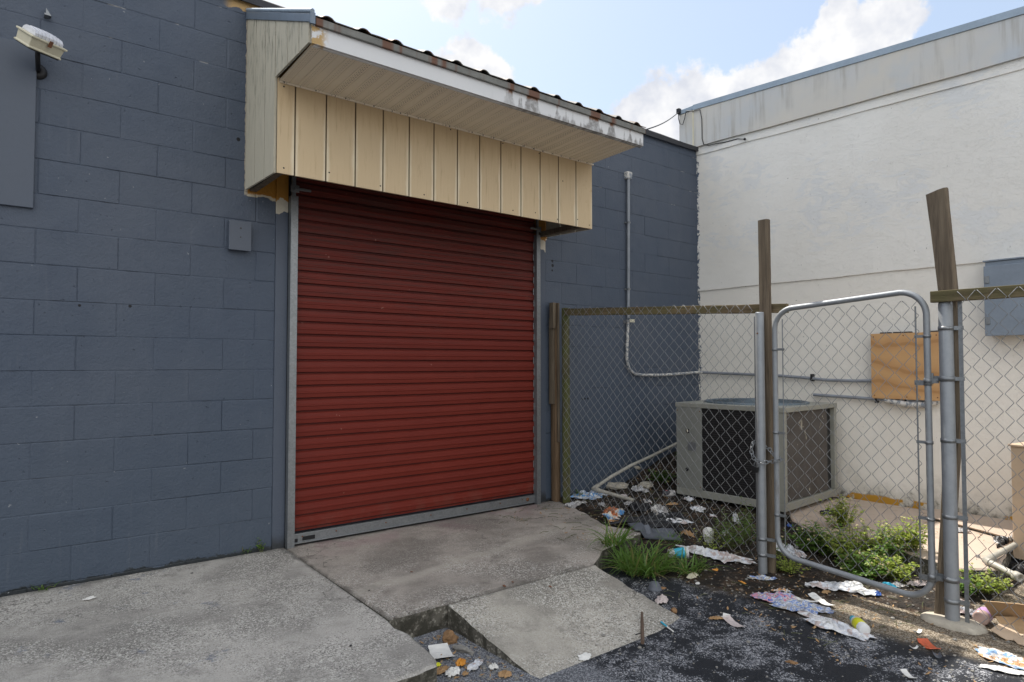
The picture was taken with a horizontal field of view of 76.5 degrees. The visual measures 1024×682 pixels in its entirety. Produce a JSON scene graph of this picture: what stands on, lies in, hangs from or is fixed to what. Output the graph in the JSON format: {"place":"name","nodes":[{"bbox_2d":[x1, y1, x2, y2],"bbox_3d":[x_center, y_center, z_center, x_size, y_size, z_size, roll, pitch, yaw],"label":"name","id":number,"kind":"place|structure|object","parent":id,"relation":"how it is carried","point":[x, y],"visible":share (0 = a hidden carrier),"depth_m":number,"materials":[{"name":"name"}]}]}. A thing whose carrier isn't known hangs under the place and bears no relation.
{"place":"outdoors","nodes":[
{"label":"outdoors","id":0,"kind":"place"},
{"bbox_2d":[266,0,1023,140],"label":"sky","id":1,"kind":"structure","parent":0,"point":[640,61],"materials":[{"name":"blue"}]},
{"bbox_2d":[637,481,653,488],"bbox_3d":[1.350,1.445,6.530,0.155,0.074,0.285,-1,-2,27],"label":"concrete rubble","id":2,"kind":"object","parent":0,"point":[647,483],"visible":0.87,"depth_m":6.46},
{"bbox_2d":[413,557,1023,681],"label":"asphalt ground","id":3,"kind":"structure","parent":0,"point":[731,658],"depth_m":3.20,"materials":[{"name":"asphalt"}]},
{"bbox_2d":[0,548,436,681],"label":"pavement slab","id":4,"kind":"structure","parent":3,"relation":"on","point":[279,615],"depth_m":3.10,"materials":[{"name":"grey concrete"}]},
{"bbox_2d":[0,0,698,596],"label":"block building","id":5,"kind":"structure","parent":3,"relation":"on","point":[354,340],"depth_m":4.42,"materials":[{"name":"paint"}]},
{"bbox_2d":[0,37,36,208],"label":"wall panel","id":6,"kind":"object","parent":5,"relation":"attached to","point":[18,76],"depth_m":3.65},
{"bbox_2d":[14,24,66,79],"bbox_3d":[-2.651,-1.616,3.621,0.237,0.215,0.289,0,-2,4],"label":"floodlight","id":7,"kind":"object","parent":5,"relation":"attached to","point":[38,41],"visible":1,"depth_m":3.57,"materials":[{"name":"beige plastic"}]},
{"bbox_2d":[228,219,251,251],"bbox_3d":[-1.838,-0.708,4.379,0.144,0.200,0.051,2,-2,-38],"label":"electrical box","id":8,"kind":"object","parent":5,"relation":"attached to","point":[239,235],"visible":1,"depth_m":4.36,"materials":[{"name":"grey plastic"}]},
{"bbox_2d":[284,177,535,545],"bbox_3d":[-0.693,0.039,5.295,2.260,2.854,0.110,2,-2,-38],"label":"roller door","id":9,"kind":"structure","parent":5,"relation":"in","point":[415,371],"depth_m":5.16,"materials":[{"name":"paint"}]},
{"bbox_2d":[623,171,870,381],"bbox_3d":[2.410,-0.678,6.877,1.044,2.188,2.313,6,-6,-72],"label":"conduit","id":10,"kind":"object","parent":5,"relation":"attached to","point":[627,175],"visible":0.91,"depth_m":6.77,"materials":[{"name":"metal"}]},
{"bbox_2d":[428,643,453,658],"bbox_3d":[-0.344,1.505,3.144,0.103,0.016,0.153,1,-2,-19],"label":"paper sheet","id":11,"kind":"object","parent":3,"relation":"on","point":[436,651],"visible":0.9,"depth_m":3.17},
{"bbox_2d":[437,665,449,673],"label":"dry leaf","id":12,"kind":"object","parent":3,"relation":"on","point":[441,669],"visible":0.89,"depth_m":2.97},
{"bbox_2d":[442,630,457,643],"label":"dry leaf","id":13,"kind":"object","parent":3,"relation":"on","point":[449,637],"visible":0.95,"depth_m":3.27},
{"bbox_2d":[445,666,459,676],"bbox_3d":[-0.269,1.493,2.947,0.067,0.024,0.105,0,-2,-1],"label":"paper scrap","id":14,"kind":"object","parent":3,"relation":"on","point":[451,671],"visible":1,"depth_m":2.93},
{"bbox_2d":[455,658,465,665],"bbox_3d":[-0.237,1.490,3.027,0.057,0.033,0.044,2,-2,-38],"label":"orange peel","id":15,"kind":"object","parent":3,"relation":"on","point":[459,662],"visible":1,"depth_m":3.02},
{"bbox_2d":[452,644,471,652],"bbox_3d":[-0.245,1.510,3.178,0.120,0.038,0.044,-1,-2,27],"label":"stone","id":16,"kind":"object","parent":3,"relation":"on","point":[460,648],"visible":1,"depth_m":3.17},
{"bbox_2d":[284,501,640,637],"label":"pavement slab","id":17,"kind":"structure","parent":3,"relation":"on","point":[447,562],"depth_m":4.28,"materials":[{"name":"concrete"}]},
{"bbox_2d":[564,501,587,507],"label":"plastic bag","id":18,"kind":"object","parent":17,"relation":"on","point":[572,504],"visible":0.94,"depth_m":5.81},
{"bbox_2d":[467,659,482,671],"bbox_3d":[-0.168,1.496,3.014,0.054,0.021,0.131,-1,-2,30],"label":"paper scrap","id":19,"kind":"object","parent":3,"relation":"on","point":[475,664],"visible":1,"depth_m":3.00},
{"bbox_2d":[498,670,511,677],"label":"dry leaf","id":20,"kind":"object","parent":3,"relation":"on","point":[504,673],"visible":1,"depth_m":2.92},
{"bbox_2d":[549,303,560,501],"bbox_3d":[0.398,0.612,6.050,0.101,1.949,0.114,2,-2,-38],"label":"wooden post","id":21,"kind":"object","parent":3,"relation":"on","point":[554,374],"visible":0.94,"depth_m":6.03,"materials":[{"name":"brown wood"}]},
{"bbox_2d":[448,565,679,677],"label":"pavement ramp","id":22,"kind":"structure","parent":3,"relation":"on","point":[527,627],"depth_m":3.43,"materials":[{"name":"concrete"}]},
{"bbox_2d":[578,652,591,660],"bbox_3d":[0.349,1.507,3.104,0.088,0.013,0.051,2,-2,-38],"label":"paper scrap","id":23,"kind":"object","parent":22,"relation":"on","point":[584,656],"visible":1,"depth_m":3.10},
{"bbox_2d":[635,611,644,643],"bbox_3d":[0.667,1.493,3.393,0.044,0.036,0.343,0,-2,11],"label":"pipe stub","id":24,"kind":"object","parent":22,"relation":"on","point":[641,633],"visible":1,"depth_m":3.34,"materials":[{"name":"grey metal"}]},
{"bbox_2d":[562,308,569,502],"bbox_3d":[0.499,0.639,6.000,0.072,1.890,0.054,2,-2,-38],"label":"wooden post","id":25,"kind":"object","parent":3,"relation":"on","point":[565,446],"visible":0.91,"depth_m":5.98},
{"bbox_2d":[562,304,757,559],"bbox_3d":[1.064,0.592,5.201,0.034,1.851,1.950,2,-2,-38],"label":"chain link fence","id":26,"kind":"object","parent":25,"relation":"attached to","point":[756,520],"visible":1,"depth_m":5.03,"materials":[{"name":"metal"}]},
{"bbox_2d":[564,304,788,315],"bbox_3d":[1.168,-0.245,5.212,0.036,0.166,2.149,2,-3,-40],"label":"fence rail","id":27,"kind":"object","parent":25,"relation":"attached to","point":[776,308],"visible":0.91,"depth_m":5.04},
{"bbox_2d":[647,581,661,591],"bbox_3d":[0.890,1.524,4.052,0.094,0.050,0.094,2,-2,-38],"label":"clear cup lid","id":28,"kind":"object","parent":3,"relation":"on","point":[652,586],"visible":0.98,"depth_m":4.03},
{"bbox_2d":[655,594,667,603],"bbox_3d":[0.883,1.514,3.835,0.080,0.042,0.124,0,-2,11],"label":"paper scrap","id":29,"kind":"object","parent":3,"relation":"on","point":[660,599],"visible":0.99,"depth_m":3.81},
{"bbox_2d":[417,494,1023,681],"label":"gravel","id":30,"kind":"structure","parent":3,"relation":"on","point":[640,647],"depth_m":3.30,"materials":[{"name":"gravel"}]},
{"bbox_2d":[723,615,742,626],"bbox_3d":[1.198,1.521,3.514,0.052,0.016,0.151,0,-2,-12],"label":"card slip","id":31,"kind":"object","parent":3,"relation":"on","point":[730,620],"visible":1,"depth_m":3.53,"materials":[{"name":"white paper"}]},
{"bbox_2d":[750,591,796,602],"bbox_3d":[1.553,1.513,3.858,0.265,0.040,0.137,0,-2,10],"label":"food wrapper","id":32,"kind":"object","parent":3,"relation":"on","point":[770,597],"visible":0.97,"depth_m":3.86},
{"bbox_2d":[769,597,836,614],"bbox_3d":[1.657,1.515,3.729,0.370,0.032,0.184,-1,-2,36],"label":"plastic bag","id":33,"kind":"object","parent":3,"relation":"on","point":[791,604],"visible":1,"depth_m":3.72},
{"bbox_2d":[797,611,875,640],"bbox_3d":[1.712,1.507,3.468,0.166,0.030,0.440,2,-2,-38],"label":"plastic bag","id":34,"kind":"object","parent":3,"relation":"on","point":[832,624],"visible":1,"depth_m":3.44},
{"bbox_2d":[679,6,1023,520],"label":"stucco building","id":35,"kind":"structure","parent":3,"relation":"on","point":[835,173],"depth_m":6.05,"materials":[{"name":"paint"}]},
{"bbox_2d":[646,108,745,145],"bbox_3d":[1.884,-2.244,6.405,0.786,1.182,2.726,-1,-2,20],"label":"overhead cable","id":36,"kind":"object","parent":35,"relation":"attached to","point":[678,111],"visible":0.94,"depth_m":7.49,"materials":[{"name":"black rubber"}]},
{"bbox_2d":[813,393,924,402],"bbox_3d":[3.322,0.537,6.026,0.054,0.067,1.062,2,-2,-38],"label":"conduit","id":37,"kind":"object","parent":35,"relation":"attached to","point":[877,400],"visible":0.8,"depth_m":6.12,"materials":[{"name":"metal"}]},
{"bbox_2d":[871,330,939,407],"bbox_3d":[3.510,0.253,5.780,0.076,0.673,0.565,2,-2,-38],"label":"plywood cover","id":38,"kind":"object","parent":35,"relation":"attached to","point":[894,364],"visible":0.76,"depth_m":5.78,"materials":[{"name":"wood"}]},
{"bbox_2d":[983,256,1023,335],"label":"utility cabinet","id":39,"kind":"object","parent":35,"relation":"attached to","point":[1004,272],"visible":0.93,"depth_m":5.14,"materials":[{"name":"metal"}]},
{"bbox_2d":[850,615,870,632],"bbox_3d":[1.832,1.496,3.433,0.060,0.060,0.159,0,-2,6],"label":"plastic bottle","id":40,"kind":"object","parent":3,"relation":"on","point":[859,624],"visible":0.99,"depth_m":3.38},
{"bbox_2d":[900,669,916,677],"bbox_3d":[1.784,1.500,2.920,0.029,0.015,0.082,0,-2,0],"label":"card slip","id":41,"kind":"object","parent":3,"relation":"on","point":[905,672],"visible":1,"depth_m":2.94,"materials":[{"name":"white paper"}]},
{"bbox_2d":[917,638,940,648],"bbox_3d":[2.071,1.510,3.229,0.058,0.019,0.118,0,-2,4],"label":"card slip","id":42,"kind":"object","parent":3,"relation":"on","point":[927,643],"visible":1,"depth_m":3.25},
{"bbox_2d":[926,187,960,614],"bbox_3d":[2.391,0.352,3.586,0.093,2.400,0.163,2,-2,-38],"label":"wooden post","id":43,"kind":"object","parent":3,"relation":"on","point":[939,212],"visible":0.41,"depth_m":3.57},
{"bbox_2d":[920,302,987,634],"bbox_3d":[2.389,0.668,3.541,0.210,1.765,0.310,2,-2,-38],"label":"fence post","id":44,"kind":"object","parent":3,"relation":"on","point":[952,619],"visible":0.97,"depth_m":3.50,"materials":[{"name":"metal"}]},
{"bbox_2d":[772,290,942,597],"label":"chain link gate","id":45,"kind":"structure","parent":44,"relation":"attached to","point":[931,577],"depth_m":3.83,"materials":[{"name":"metal"}]},
{"bbox_2d":[930,284,1023,302],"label":"fence rail","id":46,"kind":"object","parent":44,"relation":"attached to","point":[952,295],"visible":1,"depth_m":3.40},
{"bbox_2d":[957,286,1023,635],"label":"chain link fence","id":47,"kind":"object","parent":44,"relation":"attached to","point":[963,469],"visible":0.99,"depth_m":3.44,"materials":[{"name":"metal"}]},
{"bbox_2d":[960,607,975,614],"bbox_3d":[2.541,1.509,3.649,0.218,0.037,0.078,-1,-2,29],"label":"paper scrap","id":48,"kind":"object","parent":3,"relation":"on","point":[962,609],"visible":0.34,"depth_m":3.63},
{"bbox_2d":[924,509,1012,541],"bbox_3d":[3.656,1.527,5.001,0.771,0.200,0.962,2,-2,-38],"label":"yard step","id":49,"kind":"object","parent":3,"relation":"on","point":[988,523],"visible":0.22,"depth_m":5.06,"materials":[{"name":"beige concrete"}]},
{"bbox_2d":[972,607,993,625],"bbox_3d":[2.554,1.490,3.521,0.119,0.078,0.081,2,-2,-38],"label":"plastic cup","id":50,"kind":"object","parent":3,"relation":"on","point":[978,615],"visible":0.84,"depth_m":3.49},
{"bbox_2d":[973,646,1023,669],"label":"food packet","id":51,"kind":"object","parent":3,"relation":"on","point":[999,656],"visible":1,"depth_m":3.08},
{"bbox_2d":[978,664,1023,674],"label":"paper scrap","id":52,"kind":"object","parent":3,"relation":"on","point":[1006,669],"visible":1,"depth_m":2.97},
{"bbox_2d":[982,600,1023,618],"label":"cardboard piece","id":53,"kind":"object","parent":3,"relation":"on","point":[1017,608],"visible":0.8,"depth_m":3.42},
{"bbox_2d":[991,623,1020,640],"bbox_3d":[2.543,1.492,3.369,0.120,0.060,0.180,-1,-2,18],"label":"cardboard piece","id":54,"kind":"object","parent":3,"relation":"on","point":[1008,632],"visible":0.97,"depth_m":3.34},
{"bbox_2d":[995,616,1023,633],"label":"cardboard piece","id":55,"kind":"object","parent":54,"relation":"on","point":[1018,624],"visible":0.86,"depth_m":3.40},
{"bbox_2d":[1013,633,1023,645],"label":"cardboard piece","id":56,"kind":"object","parent":3,"relation":"on","point":[1019,640],"visible":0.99,"depth_m":3.27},
{"bbox_2d":[549,451,1023,618],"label":"soil","id":57,"kind":"structure","parent":0,"point":[718,580],"depth_m":4.68,"materials":[{"name":"soil"}]},
{"bbox_2d":[570,490,606,499],"bbox_3d":[0.752,1.457,6.199,0.550,0.063,0.275,2,-2,-38],"label":"plastic bag","id":58,"kind":"object","parent":57,"relation":"on","point":[591,496],"visible":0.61,"depth_m":6.14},
{"bbox_2d":[602,506,624,518],"bbox_3d":[0.864,1.449,5.512,0.188,0.086,0.248,-1,-2,17],"label":"food wrapper","id":59,"kind":"object","parent":57,"relation":"on","point":[609,512],"visible":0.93,"depth_m":5.45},
{"bbox_2d":[585,513,648,562],"bbox_3d":[0.712,1.401,4.558,0.633,0.322,0.513,2,-2,-38],"label":"grass clump","id":60,"kind":"object","parent":57,"relation":"on","point":[607,541],"visible":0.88,"depth_m":4.58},
{"bbox_2d":[606,482,628,489],"bbox_3d":[1.044,1.462,6.556,0.288,0.081,0.178,0,-2,-6],"label":"concrete rubble","id":61,"kind":"object","parent":57,"relation":"on","point":[610,485],"visible":0.85,"depth_m":6.51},
{"bbox_2d":[591,442,676,501],"bbox_3d":[1.412,1.278,6.459,1.359,0.418,0.471,2,-2,-38],"label":"plastic pipe","id":62,"kind":"object","parent":57,"relation":"on","point":[598,489],"visible":0.76,"depth_m":6.37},
{"bbox_2d":[628,500,651,511],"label":"black bag","id":63,"kind":"object","parent":57,"relation":"on","point":[641,506],"visible":0.9,"depth_m":5.62,"materials":[{"name":"plastic"}]},
{"bbox_2d":[631,485,648,492],"bbox_3d":[1.260,1.446,6.390,0.180,0.065,0.157,-1,-2,19],"label":"litter scrap","id":64,"kind":"object","parent":57,"relation":"on","point":[638,488],"visible":0.91,"depth_m":6.35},
{"bbox_2d":[600,528,689,585],"bbox_3d":[0.885,1.425,4.432,0.862,0.265,0.776,2,-2,-38],"label":"grass clump","id":65,"kind":"object","parent":57,"relation":"on","point":[629,566],"visible":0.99,"depth_m":4.36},
{"bbox_2d":[610,512,687,527],"bbox_3d":[1.113,1.458,5.310,0.816,0.084,0.306,1,-2,-21],"label":"black bag","id":66,"kind":"object","parent":57,"relation":"on","point":[655,520],"visible":0.84,"depth_m":5.32,"materials":[{"name":"plastic"}]},
{"bbox_2d":[650,504,667,515],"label":"plastic bag","id":67,"kind":"object","parent":66,"relation":"on","point":[655,508],"visible":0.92,"depth_m":5.56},
{"bbox_2d":[628,523,680,540],"bbox_3d":[1.101,1.474,5.027,0.366,0.097,0.213,0,-2,-8],"label":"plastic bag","id":68,"kind":"object","parent":57,"relation":"on","point":[648,532],"visible":0.91,"depth_m":5.00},
{"bbox_2d":[645,469,676,482],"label":"weed plant","id":69,"kind":"object","parent":57,"relation":"on","point":[660,478],"visible":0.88,"depth_m":6.57,"materials":[{"name":"green plant"}]},
{"bbox_2d":[662,490,674,496],"bbox_3d":[1.496,1.453,6.197,0.124,0.066,0.066,-1,-2,14],"label":"soda can","id":70,"kind":"object","parent":57,"relation":"on","point":[669,493],"visible":0.91,"depth_m":6.17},
{"bbox_2d":[655,531,683,545],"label":"grass clump","id":71,"kind":"object","parent":57,"relation":"on","point":[672,537],"visible":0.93,"depth_m":4.94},
{"bbox_2d":[666,522,683,531],"bbox_3d":[1.287,1.483,5.198,0.090,0.052,0.250,1,-2,-27],"label":"litter scrap","id":72,"kind":"object","parent":57,"relation":"on","point":[678,528],"visible":0.84,"depth_m":5.17,"materials":[{"name":"black plastic"}]},
{"bbox_2d":[660,518,692,523],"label":"plastic bag","id":73,"kind":"object","parent":57,"relation":"on","point":[676,521],"visible":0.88,"depth_m":5.32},
{"bbox_2d":[667,546,688,557],"bbox_3d":[1.181,1.504,4.621,0.140,0.086,0.086,0,-2,-2],"label":"paper cup","id":74,"kind":"object","parent":57,"relation":"on","point":[680,550],"visible":0.56,"depth_m":4.59,"materials":[{"name":"blue paper"}]},
{"bbox_2d":[686,572,697,578],"bbox_3d":[1.185,1.533,4.257,0.100,0.032,0.051,2,-2,-38],"label":"eggshell","id":75,"kind":"object","parent":57,"relation":"on","point":[690,575],"visible":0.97,"depth_m":4.25,"materials":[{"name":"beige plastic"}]},
{"bbox_2d":[658,546,730,575],"bbox_3d":[1.162,1.483,4.383,0.533,0.146,0.523,2,-2,-38],"label":"grass clump","id":76,"kind":"object","parent":57,"relation":"on","point":[685,568],"visible":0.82,"depth_m":4.37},
{"bbox_2d":[689,505,705,511],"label":"plastic bag","id":77,"kind":"object","parent":57,"relation":"on","point":[698,508],"visible":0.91,"depth_m":5.67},
{"bbox_2d":[692,554,709,567],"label":"weed plant","id":78,"kind":"object","parent":57,"relation":"on","point":[700,561],"visible":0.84,"depth_m":4.46,"materials":[{"name":"green plant"}]},
{"bbox_2d":[702,527,713,542],"bbox_3d":[1.501,1.487,4.983,0.086,0.106,0.126,-1,-2,23],"label":"foam cup","id":79,"kind":"object","parent":57,"relation":"on","point":[709,529],"visible":0.58,"depth_m":4.97,"materials":[{"name":"white plastic"}]},
{"bbox_2d":[694,528,730,550],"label":"weed plant","id":80,"kind":"object","parent":57,"relation":"on","point":[711,543],"visible":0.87,"depth_m":4.74,"materials":[{"name":"green plant"}]},
{"bbox_2d":[676,545,756,563],"bbox_3d":[1.446,1.522,4.649,0.597,0.070,0.165,-1,-2,32],"label":"plastic bag","id":81,"kind":"object","parent":57,"relation":"on","point":[724,557],"visible":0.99,"depth_m":4.63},
{"bbox_2d":[500,480,937,645],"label":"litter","id":82,"kind":"object","parent":57,"relation":"on","point":[730,549],"visible":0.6,"depth_m":4.69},
{"bbox_2d":[419,478,1023,681],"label":"leaf litter","id":83,"kind":"object","parent":57,"relation":"on","point":[814,627],"visible":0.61,"depth_m":3.60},
{"bbox_2d":[703,509,755,549],"bbox_3d":[1.642,1.390,4.839,0.377,0.304,0.350,2,-2,-38],"label":"weed plant","id":84,"kind":"object","parent":57,"relation":"on","point":[727,539],"visible":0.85,"depth_m":4.83,"materials":[{"name":"green plant"}]},
{"bbox_2d":[738,496,756,544],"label":"weed plant","id":85,"kind":"object","parent":57,"relation":"on","point":[744,522],"visible":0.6,"depth_m":4.97,"materials":[{"name":"green plant"}]},
{"bbox_2d":[748,575,776,579],"bbox_3d":[1.630,1.538,4.230,0.193,0.022,0.058,0,-2,3],"label":"paper tray","id":86,"kind":"object","parent":57,"relation":"on","point":[761,577],"visible":1,"depth_m":4.22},
{"bbox_2d":[755,312,775,573],"bbox_3d":[1.701,0.697,4.362,0.114,1.784,0.063,-1,-2,22],"label":"fence post","id":87,"kind":"object","parent":57,"relation":"on","point":[763,539],"visible":0.93,"depth_m":4.35,"materials":[{"name":"metal"}]},
{"bbox_2d":[749,440,783,464],"bbox_3d":[1.702,0.744,4.335,0.110,0.152,0.206,2,-2,-38],"label":"chain","id":88,"kind":"object","parent":87,"relation":"attached to","point":[753,443],"visible":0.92,"depth_m":4.35,"materials":[{"name":"metal"}]},
{"bbox_2d":[751,462,758,472],"bbox_3d":[1.628,0.843,4.351,0.020,0.075,0.050,2,-2,-38],"label":"padlock","id":89,"kind":"object","parent":88,"relation":"hanging from","point":[755,469],"visible":1,"depth_m":4.34,"materials":[{"name":"metal"}]},
{"bbox_2d":[758,219,775,572],"bbox_3d":[1.736,0.374,4.422,0.058,2.412,0.086,2,-2,-38],"label":"wooden post","id":90,"kind":"object","parent":57,"relation":"on","point":[764,254],"visible":0.81,"depth_m":4.40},
{"bbox_2d":[771,588,791,592],"bbox_3d":[1.648,1.521,3.967,0.128,0.029,0.058,-1,-2,21],"label":"food wrapper","id":91,"kind":"object","parent":57,"relation":"on","point":[783,589],"visible":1,"depth_m":3.96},
{"bbox_2d":[776,543,806,557],"bbox_3d":[2.022,1.526,4.806,0.183,0.072,0.370,0,-2,-11],"label":"plastic bag","id":92,"kind":"object","parent":57,"relation":"on","point":[791,549],"visible":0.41,"depth_m":4.72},
{"bbox_2d":[776,553,811,573],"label":"weed plant","id":93,"kind":"object","parent":57,"relation":"on","point":[790,565],"visible":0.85,"depth_m":4.35,"materials":[{"name":"green plant"}]},
{"bbox_2d":[783,519,833,552],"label":"weed plant","id":94,"kind":"object","parent":57,"relation":"on","point":[801,543],"visible":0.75,"depth_m":4.83,"materials":[{"name":"green plant"}]},
{"bbox_2d":[808,592,832,605],"bbox_3d":[1.821,1.524,3.828,0.047,0.022,0.190,0,-2,-10],"label":"card slip","id":95,"kind":"object","parent":57,"relation":"on","point":[814,596],"visible":1,"depth_m":3.86,"materials":[{"name":"white paper"}]},
{"bbox_2d":[801,519,854,557],"bbox_3d":[2.295,1.444,4.758,0.368,0.266,0.353,0,-2,11],"label":"weed plant","id":96,"kind":"object","parent":57,"relation":"on","point":[826,550],"visible":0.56,"depth_m":4.72,"materials":[{"name":"green plant"}]},
{"bbox_2d":[805,581,876,595],"bbox_3d":[2.037,1.514,4.033,0.406,0.045,0.168,-1,-2,21],"label":"plastic bag","id":97,"kind":"object","parent":57,"relation":"on","point":[853,586],"visible":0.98,"depth_m":4.01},
{"bbox_2d":[817,516,887,563],"bbox_3d":[2.352,1.395,4.524,0.378,0.322,0.420,2,-2,-38],"label":"weed plant","id":98,"kind":"object","parent":57,"relation":"on","point":[845,546],"visible":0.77,"depth_m":4.51,"materials":[{"name":"green plant"}]},
{"bbox_2d":[834,549,894,579],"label":"weed plant","id":99,"kind":"object","parent":57,"relation":"on","point":[857,571],"visible":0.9,"depth_m":4.28,"materials":[{"name":"green plant"}]},
{"bbox_2d":[846,518,897,559],"bbox_3d":[2.574,1.415,4.612,0.400,0.312,0.368,2,-2,-38],"label":"weed plant","id":100,"kind":"object","parent":57,"relation":"on","point":[871,542],"visible":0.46,"depth_m":4.60,"materials":[{"name":"green plant"}]},
{"bbox_2d":[864,553,919,581],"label":"weed plant","id":101,"kind":"object","parent":57,"relation":"on","point":[897,571],"visible":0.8,"depth_m":4.18,"materials":[{"name":"green plant"}]},
{"bbox_2d":[864,523,924,563],"bbox_3d":[2.639,1.401,4.472,0.393,0.312,0.352,0,-2,5],"label":"weed plant","id":102,"kind":"object","parent":57,"relation":"on","point":[887,546],"visible":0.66,"depth_m":4.43,"materials":[{"name":"green plant"}]},
{"bbox_2d":[891,581,908,587],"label":"litter scrap","id":103,"kind":"object","parent":57,"relation":"on","point":[897,584],"visible":1,"depth_m":4.07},
{"bbox_2d":[787,496,1013,589],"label":"yard slab","id":104,"kind":"structure","parent":57,"relation":"on","point":[976,545],"depth_m":5.03,"materials":[{"name":"beige concrete"}]},
{"bbox_2d":[675,398,837,514],"bbox_3d":[2.319,1.021,6.177,1.081,0.940,1.072,2,-3,-42],"label":"air conditioner","id":105,"kind":"object","parent":104,"relation":"on","point":[805,452],"visible":0.69,"depth_m":5.87,"materials":[{"name":"metal"}]},
{"bbox_2d":[814,493,864,528],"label":"weed plant","id":106,"kind":"object","parent":104,"relation":"on","point":[840,508],"visible":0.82,"depth_m":5.01,"materials":[{"name":"green plant"}]},
{"bbox_2d":[883,516,927,551],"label":"weed plant","id":107,"kind":"object","parent":104,"relation":"on","point":[913,542],"visible":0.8,"depth_m":4.42,"materials":[{"name":"green plant"}]},
{"bbox_2d":[982,542,1023,581],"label":"plastic pipe","id":108,"kind":"object","parent":104,"relation":"on","point":[988,559],"visible":0.88,"depth_m":4.08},
{"bbox_2d":[1008,442,1023,559],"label":"carton","id":109,"kind":"object","parent":104,"relation":"on","point":[1017,463],"visible":0.77,"depth_m":4.46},
{"bbox_2d":[906,579,926,585],"bbox_3d":[2.557,1.524,4.103,0.131,0.039,0.068,0,-2,6],"label":"paper scrap","id":110,"kind":"object","parent":57,"relation":"on","point":[916,582],"visible":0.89,"depth_m":4.09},
{"bbox_2d":[959,575,982,594],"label":"weed plant","id":111,"kind":"object","parent":57,"relation":"on","point":[972,589],"visible":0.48,"depth_m":3.89,"materials":[{"name":"green plant"}]},
{"bbox_2d":[959,563,1012,594],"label":"weed plant","id":112,"kind":"object","parent":57,"relation":"on","point":[989,589],"visible":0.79,"depth_m":3.92,"materials":[{"name":"green plant"}]},
{"bbox_2d":[993,535,1023,572],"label":"black bag","id":113,"kind":"object","parent":57,"relation":"on","point":[1013,562],"visible":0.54,"depth_m":4.49,"materials":[{"name":"plastic"}]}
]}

